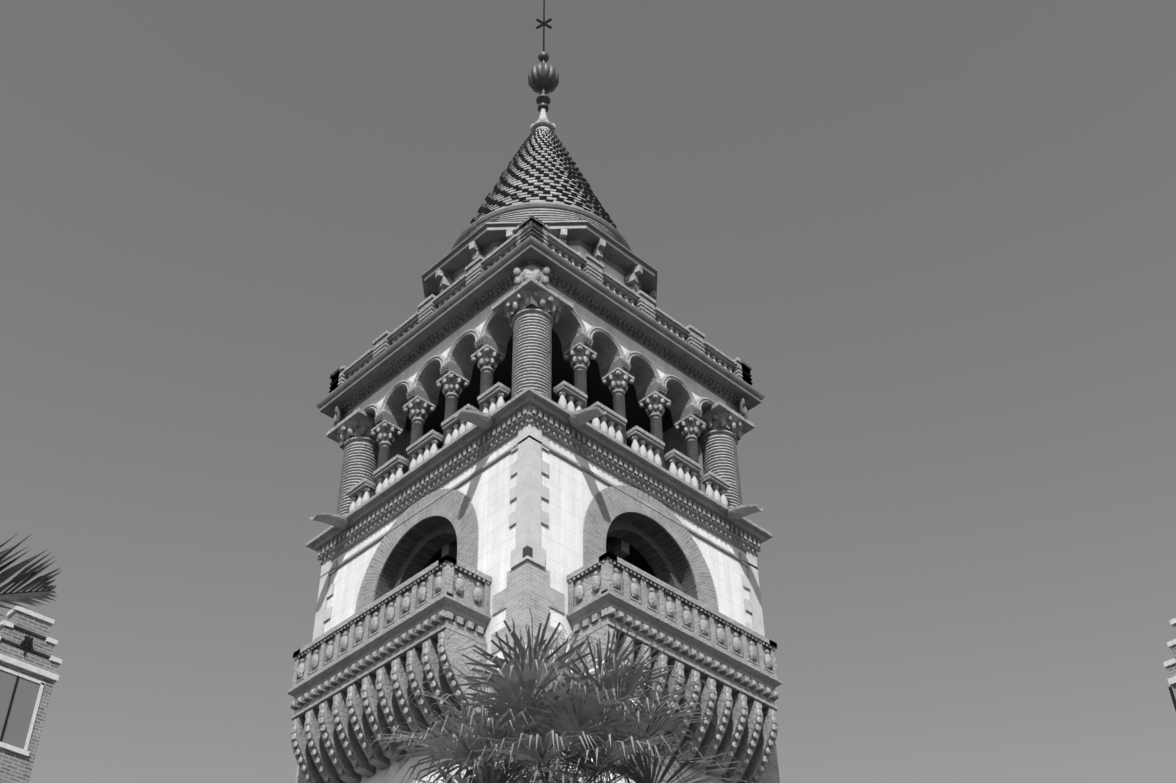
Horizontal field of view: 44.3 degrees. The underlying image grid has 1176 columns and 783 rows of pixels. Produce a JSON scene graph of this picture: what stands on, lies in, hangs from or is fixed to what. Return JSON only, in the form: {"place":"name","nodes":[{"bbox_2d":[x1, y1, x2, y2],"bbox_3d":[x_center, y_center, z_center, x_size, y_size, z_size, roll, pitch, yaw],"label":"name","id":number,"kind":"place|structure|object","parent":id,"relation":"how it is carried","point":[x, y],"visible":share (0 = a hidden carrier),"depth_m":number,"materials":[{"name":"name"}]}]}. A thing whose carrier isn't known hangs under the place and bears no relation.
{"place":"outdoors","nodes":[
{"label":"outdoors","id":0,"kind":"place"},
{"bbox_2d":[340,429,439,459],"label":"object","id":1,"kind":"object","parent":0,"point":[401,444],"visible":0.02,"depth_m":36.33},
{"bbox_2d":[0,0,1175,782],"label":"sky","id":2,"kind":"structure","parent":0,"point":[936,239],"materials":[{"name":"grey"}]},
{"bbox_2d":[646,427,740,470],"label":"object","id":3,"kind":"object","parent":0,"point":[673,438],"visible":0.04,"depth_m":36.51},
{"label":"ground","id":4,"kind":"structure","parent":0,"visible":0},
{"bbox_2d":[0,533,61,616],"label":"date palm tree","id":5,"kind":"object","parent":4,"relation":"on","point":[23,596],"visible":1,"depth_m":10.04,"materials":[{"name":"plant"}]},
{"bbox_2d":[324,435,517,782],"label":"wall","id":6,"kind":"structure","parent":4,"relation":"on","point":[486,492],"depth_m":29.90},
{"bbox_2d":[295,559,337,782],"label":"corner quoins","id":7,"kind":"object","parent":6,"relation":"attached to","point":[323,613],"visible":0.1,"depth_m":32.45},
{"bbox_2d":[287,555,491,782],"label":"balcony","id":8,"kind":"structure","parent":6,"relation":"attached to","point":[358,676],"depth_m":27.64,"materials":[{"name":"grey stone"}]},
{"bbox_2d":[355,489,478,612],"bbox_3d":[-3.619,3.609,30.358,0.050,3.320,4.040,32,-50,-32],"label":"arch surround","id":9,"kind":"object","parent":6,"relation":"attached to","point":[456,508],"visible":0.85,"depth_m":30.88,"materials":[{"name":"grey brick"}]},
{"bbox_2d":[489,424,565,782],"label":"tower corner quoins","id":10,"kind":"object","parent":6,"relation":"attached to","point":[528,580],"visible":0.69,"depth_m":27.54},
{"bbox_2d":[361,607,747,782],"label":"sabal palm tree","id":11,"kind":"object","parent":4,"relation":"on","point":[531,724],"visible":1,"depth_m":16.23,"materials":[{"name":"grey plant"}]},
{"bbox_2d":[541,434,752,782],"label":"wall","id":12,"kind":"structure","parent":4,"relation":"on","point":[574,491],"depth_m":30.29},
{"bbox_2d":[306,387,772,576],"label":"cornice","id":13,"kind":"structure","parent":12,"relation":"on","point":[529,398],"depth_m":31.32,"materials":[{"name":"grey stone"}]},
{"bbox_2d":[326,406,378,514],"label":"corner column","id":14,"kind":"structure","parent":13,"relation":"on","point":[360,455],"depth_m":35.12,"materials":[{"name":"grey stone"}]},
{"bbox_2d":[310,409,493,529],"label":"waterspouts","id":15,"kind":"object","parent":13,"relation":"attached to","point":[483,420],"visible":1,"depth_m":30.17,"materials":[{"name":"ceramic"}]},
{"bbox_2d":[318,406,528,563],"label":"tower band studs","id":16,"kind":"object","parent":13,"relation":"attached to","point":[405,493],"visible":0.79,"depth_m":31.38,"materials":[{"name":"grey stone"}]},
{"bbox_2d":[346,382,510,512],"bbox_3d":[-3.651,1.504,32.166,0.340,0.970,5.360,32,-50,-32],"label":"balustrade","id":17,"kind":"object","parent":13,"relation":"on","point":[418,451],"visible":0.58,"depth_m":32.25,"materials":[{"name":"grey stone"}]},
{"bbox_2d":[371,335,506,494],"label":"columns","id":18,"kind":"structure","parent":13,"relation":"on","point":[488,356],"depth_m":33.27,"materials":[{"name":"grey stone"}]},
{"bbox_2d":[339,285,551,446],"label":"arcade arches","id":19,"kind":"structure","parent":18,"relation":"on","point":[457,347],"depth_m":33.99,"materials":[{"name":"grey stone"}]},
{"bbox_2d":[491,264,573,398],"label":"corner column","id":20,"kind":"structure","parent":13,"relation":"on","point":[531,325],"depth_m":31.78,"materials":[{"name":"grey stone"}]},
{"bbox_2d":[405,329,673,448],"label":"dark interior openings","id":21,"kind":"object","parent":13,"relation":"on","point":[597,390],"depth_m":35.70,"materials":[{"name":"black"}]},
{"bbox_2d":[316,236,764,417],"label":"cornice","id":22,"kind":"structure","parent":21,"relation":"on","point":[520,255],"depth_m":34.15,"materials":[{"name":"grey stone"}]},
{"bbox_2d":[329,369,339,392],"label":"tower roof parapet","id":23,"kind":"structure","parent":22,"relation":"on","point":[333,379],"depth_m":36.84,"materials":[{"name":"ceramic"}]},
{"bbox_2d":[334,261,531,414],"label":"tower cornice eggs","id":24,"kind":"object","parent":22,"relation":"attached to","point":[432,338],"visible":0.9,"depth_m":34.25,"materials":[{"name":"stone"}]},
{"bbox_2d":[329,215,544,391],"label":"parapet","id":25,"kind":"structure","parent":22,"relation":"on","point":[432,303],"depth_m":34.69,"materials":[{"name":"stone"}]},
{"bbox_2d":[422,220,656,305],"bbox_3d":[-1.221,-1.028,37.540,6.140,3.330,6.140,32,-50,-32],"label":"tower roof drum","id":26,"kind":"object","parent":22,"relation":"on","point":[627,267],"visible":0.15,"depth_m":36.80,"materials":[{"name":"grey stone"}]},
{"bbox_2d":[451,201,631,251],"bbox_3d":[-1.256,-2.879,39.122,6.030,1.560,6.030,32,-50,-32],"label":"roof base","id":27,"kind":"object","parent":26,"relation":"on","point":[542,211],"visible":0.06,"depth_m":37.50,"materials":[{"name":"grey stone"}]},
{"bbox_2d":[463,125,618,231],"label":"conical roof","id":28,"kind":"structure","parent":27,"relation":"on","point":[541,167],"depth_m":39.62,"materials":[{"name":"grey tile"}]},
{"bbox_2d":[528,0,558,132],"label":"finial","id":29,"kind":"object","parent":28,"relation":"on","point":[543,79],"visible":0.85,"depth_m":44.60,"materials":[{"name":"grey metal"}]},
{"bbox_2d":[519,215,752,385],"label":"parapet","id":30,"kind":"structure","parent":22,"relation":"on","point":[593,267],"depth_m":34.75,"materials":[{"name":"grey stone"}]},
{"bbox_2d":[532,261,746,406],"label":"tower cornice eggs","id":31,"kind":"object","parent":22,"relation":"attached to","point":[635,331],"visible":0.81,"depth_m":34.23,"materials":[{"name":"grey stone"}]},
{"bbox_2d":[741,360,752,386],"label":"tower roof parapet","id":32,"kind":"structure","parent":22,"relation":"on","point":[745,370],"depth_m":36.83,"materials":[{"name":"ceramic"}]},
{"bbox_2d":[561,333,705,489],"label":"columns","id":33,"kind":"structure","parent":13,"relation":"on","point":[617,378],"depth_m":33.23,"materials":[{"name":"grey stone"}]},
{"bbox_2d":[531,284,740,437],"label":"arcade arches","id":34,"kind":"structure","parent":33,"relation":"on","point":[611,345],"depth_m":33.99,"materials":[{"name":"grey stone"}]},
{"bbox_2d":[553,381,730,506],"bbox_3d":[1.297,1.405,32.161,5.360,0.970,0.340,32,-50,-32],"label":"balustrade","id":35,"kind":"object","parent":13,"relation":"on","point":[652,445],"visible":0.48,"depth_m":32.23,"materials":[{"name":"grey stone"}]},
{"bbox_2d":[530,406,760,554],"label":"tower band studs","id":36,"kind":"object","parent":13,"relation":"attached to","point":[650,480],"visible":0.96,"depth_m":31.37,"materials":[{"name":"grey stone"}]},
{"bbox_2d":[568,407,763,521],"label":"waterspouts","id":37,"kind":"object","parent":13,"relation":"attached to","point":[578,418],"visible":0.98,"depth_m":30.17,"materials":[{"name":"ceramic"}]},
{"bbox_2d":[697,398,754,507],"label":"corner column","id":38,"kind":"structure","parent":13,"relation":"on","point":[717,441],"depth_m":35.13,"materials":[{"name":"grey stone"}]},
{"bbox_2d":[583,485,718,611],"bbox_3d":[1.344,3.510,30.354,4.040,3.320,0.050,32,-50,-32],"label":"arch surround","id":39,"kind":"object","parent":12,"relation":"attached to","point":[606,506],"visible":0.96,"depth_m":30.93,"materials":[{"name":"grey brick"}]},
{"bbox_2d":[566,552,781,782],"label":"balcony","id":40,"kind":"structure","parent":12,"relation":"attached to","point":[732,662],"depth_m":27.91,"materials":[{"name":"grey stone"}]},
{"bbox_2d":[739,551,779,782],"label":"corner quoins","id":41,"kind":"object","parent":12,"relation":"attached to","point":[753,607],"visible":0.25,"depth_m":32.18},
{"bbox_3d":[1.262,13.207,28.243,0.750,21.262,7.000,32,-50,-32],"label":"tower","id":42,"kind":"object","parent":4,"relation":"on","visible":0},
{"bbox_2d":[423,537,656,577],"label":"tower interior floors","id":43,"kind":"structure","parent":42,"relation":"attached to","point":[625,551],"depth_m":32.61,"materials":[{"name":"grey"}]},
{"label":"building wings","id":44,"kind":"object","parent":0,"visible":0},
{"bbox_2d":[0,606,61,782],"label":"building","id":45,"kind":"structure","parent":44,"relation":"on","point":[29,665],"depth_m":28.86,"materials":[{"name":"brick"}]},
{"bbox_2d":[1163,618,1175,710],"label":"building","id":46,"kind":"structure","parent":44,"relation":"on","point":[1170,665],"depth_m":28.22,"materials":[{"name":"brick"}]}
]}

